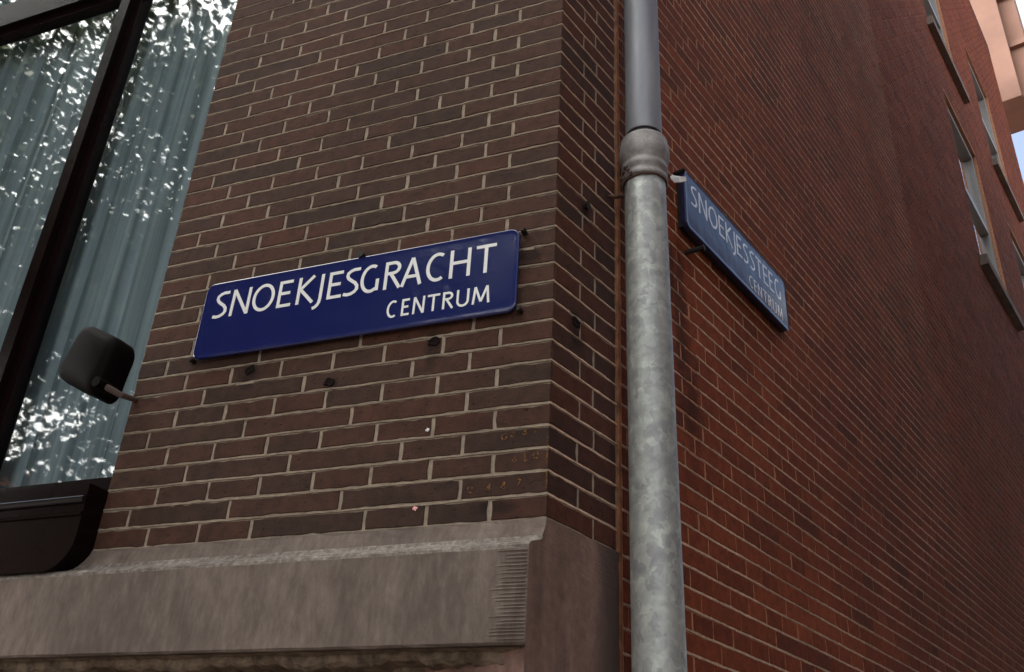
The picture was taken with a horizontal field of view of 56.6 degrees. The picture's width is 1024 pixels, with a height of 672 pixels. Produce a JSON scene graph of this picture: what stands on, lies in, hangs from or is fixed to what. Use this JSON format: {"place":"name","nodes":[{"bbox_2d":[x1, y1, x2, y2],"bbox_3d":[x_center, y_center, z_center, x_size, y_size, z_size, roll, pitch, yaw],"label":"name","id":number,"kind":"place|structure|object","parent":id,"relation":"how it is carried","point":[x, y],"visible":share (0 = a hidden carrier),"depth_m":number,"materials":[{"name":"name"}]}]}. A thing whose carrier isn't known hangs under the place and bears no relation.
{"place":"outdoors","nodes":[
{"label":"outdoors","id":0,"kind":"place"},
{"bbox_2d":[969,0,1023,133],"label":"stone building","id":1,"kind":"structure","parent":0,"point":[1000,24],"depth_m":15.43,"materials":[{"name":"stone"}]},
{"bbox_2d":[1011,0,1023,181],"label":"sky","id":2,"kind":"structure","parent":0,"point":[1017,138],"materials":[{"name":"blue"}]},
{"label":"ground","id":3,"kind":"structure","parent":0,"visible":0},
{"bbox_2d":[0,0,1023,671],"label":"corner house","id":4,"kind":"structure","parent":3,"relation":"on","point":[850,454],"depth_m":2.47,"materials":[{"name":"brown brick"}]},
{"bbox_2d":[59,327,137,403],"bbox_3d":[-0.920,0.068,2.111,0.164,0.197,0.248,10,-29,-12],"label":"mirror","id":5,"kind":"object","parent":4,"relation":"attached to","point":[96,363],"depth_m":2.07,"materials":[{"name":"black plastic"}]},
{"bbox_2d":[0,0,236,575],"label":"front window","id":6,"kind":"structure","parent":4,"relation":"in","point":[105,104],"depth_m":2.96,"materials":[{"name":"grey glass"}]},
{"bbox_2d":[245,365,254,375],"bbox_3d":[-0.589,0.076,2.134,0.034,0.028,0.005,-8,-31,20],"label":"plugged hole","id":7,"kind":"object","parent":4,"relation":"attached to","point":[249,369],"visible":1,"depth_m":2.13,"materials":[{"name":"black"}]},
{"bbox_2d":[323,378,334,386],"bbox_3d":[-0.391,0.099,2.033,0.028,0.023,0.005,-8,-31,20],"label":"plugged hole","id":8,"kind":"object","parent":4,"relation":"attached to","point":[329,382],"visible":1,"depth_m":2.03,"materials":[{"name":"black"}]},
{"bbox_2d":[188,227,527,363],"bbox_3d":[-0.356,-0.080,2.115,0.824,0.207,0.028,-8,-31,20],"label":"street name sign","id":9,"kind":"object","parent":4,"relation":"attached to","point":[456,280],"visible":1,"depth_m":2.09,"materials":[{"name":"blue metal"}]},
{"bbox_2d":[356,250,365,257],"bbox_3d":[-0.338,-0.179,2.162,0.020,0.020,0.034,-8,-31,20],"label":"iron nail","id":10,"kind":"object","parent":4,"relation":"attached to","point":[359,253],"visible":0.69,"depth_m":2.15,"materials":[{"name":"grey metal"}]},
{"bbox_2d":[427,337,439,345],"bbox_3d":[-0.163,0.012,1.981,0.031,0.025,0.005,-8,-31,20],"label":"plugged hole","id":11,"kind":"object","parent":4,"relation":"attached to","point":[433,341],"visible":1,"depth_m":1.98,"materials":[{"name":"black"}]},
{"bbox_2d":[467,427,548,492],"bbox_3d":[-0.007,0.232,1.784,0.162,0.125,0.001,-8,-31,20],"label":"crayon writing","id":12,"kind":"object","parent":4,"relation":"attached to","point":[524,461],"visible":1,"depth_m":1.77},
{"bbox_2d":[572,316,580,328],"bbox_3d":[0.134,-0.027,1.972,0.005,0.030,0.037,-18,-35,33],"label":"plugged hole","id":13,"kind":"object","parent":4,"relation":"attached to","point":[576,322],"visible":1,"depth_m":1.97,"materials":[{"name":"black"}]},
{"bbox_2d":[583,201,590,209],"bbox_3d":[0.163,-0.290,2.140,0.022,0.022,0.022,-18,-35,33],"label":"plugged hole","id":14,"kind":"object","parent":4,"relation":"attached to","point":[587,205],"visible":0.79,"depth_m":2.13,"materials":[{"name":"black"}]},
{"bbox_2d":[609,0,687,671],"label":"rainwater pipe","id":15,"kind":"object","parent":4,"relation":"attached to","point":[658,635],"visible":1,"depth_m":1.93,"materials":[{"name":"metal"}]},
{"bbox_2d":[684,244,705,254],"bbox_3d":[0.483,-0.229,2.546,0.066,0.021,0.019,-12,-32,25],"label":"iron nail","id":16,"kind":"object","parent":4,"relation":"attached to","point":[694,250],"visible":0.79,"depth_m":2.54,"materials":[{"name":"black metal"}]},
{"bbox_2d":[673,168,788,332],"bbox_3d":[0.661,-0.234,2.825,0.044,0.193,0.706,-18,-35,33],"label":"street name sign","id":17,"kind":"object","parent":4,"relation":"attached to","point":[731,253],"visible":0.99,"depth_m":2.76,"materials":[{"name":"blue metal"}]},
{"bbox_2d":[668,174,686,182],"bbox_3d":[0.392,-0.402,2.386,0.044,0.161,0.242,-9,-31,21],"label":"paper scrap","id":18,"kind":"object","parent":17,"relation":"attached to","point":[676,179],"visible":0.97,"depth_m":2.50,"materials":[{"name":"white paper"}]},
{"bbox_2d":[923,0,969,103],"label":"window","id":19,"kind":"structure","parent":4,"relation":"in","point":[933,21],"depth_m":9.21,"materials":[{"name":"white paint"}]},
{"bbox_2d":[947,106,1023,331],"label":"window","id":20,"kind":"structure","parent":4,"relation":"in","point":[988,261],"depth_m":8.54,"materials":[{"name":"white paint"}]},
{"bbox_2d":[968,61,1023,222],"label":"window","id":21,"kind":"structure","parent":4,"relation":"in","point":[995,159],"depth_m":11.38,"materials":[{"name":"grey glass"}]},
{"bbox_2d":[1012,240,1023,286],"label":"window","id":22,"kind":"structure","parent":4,"relation":"in","point":[1020,262],"depth_m":10.51,"materials":[{"name":"white paint"}]}
]}

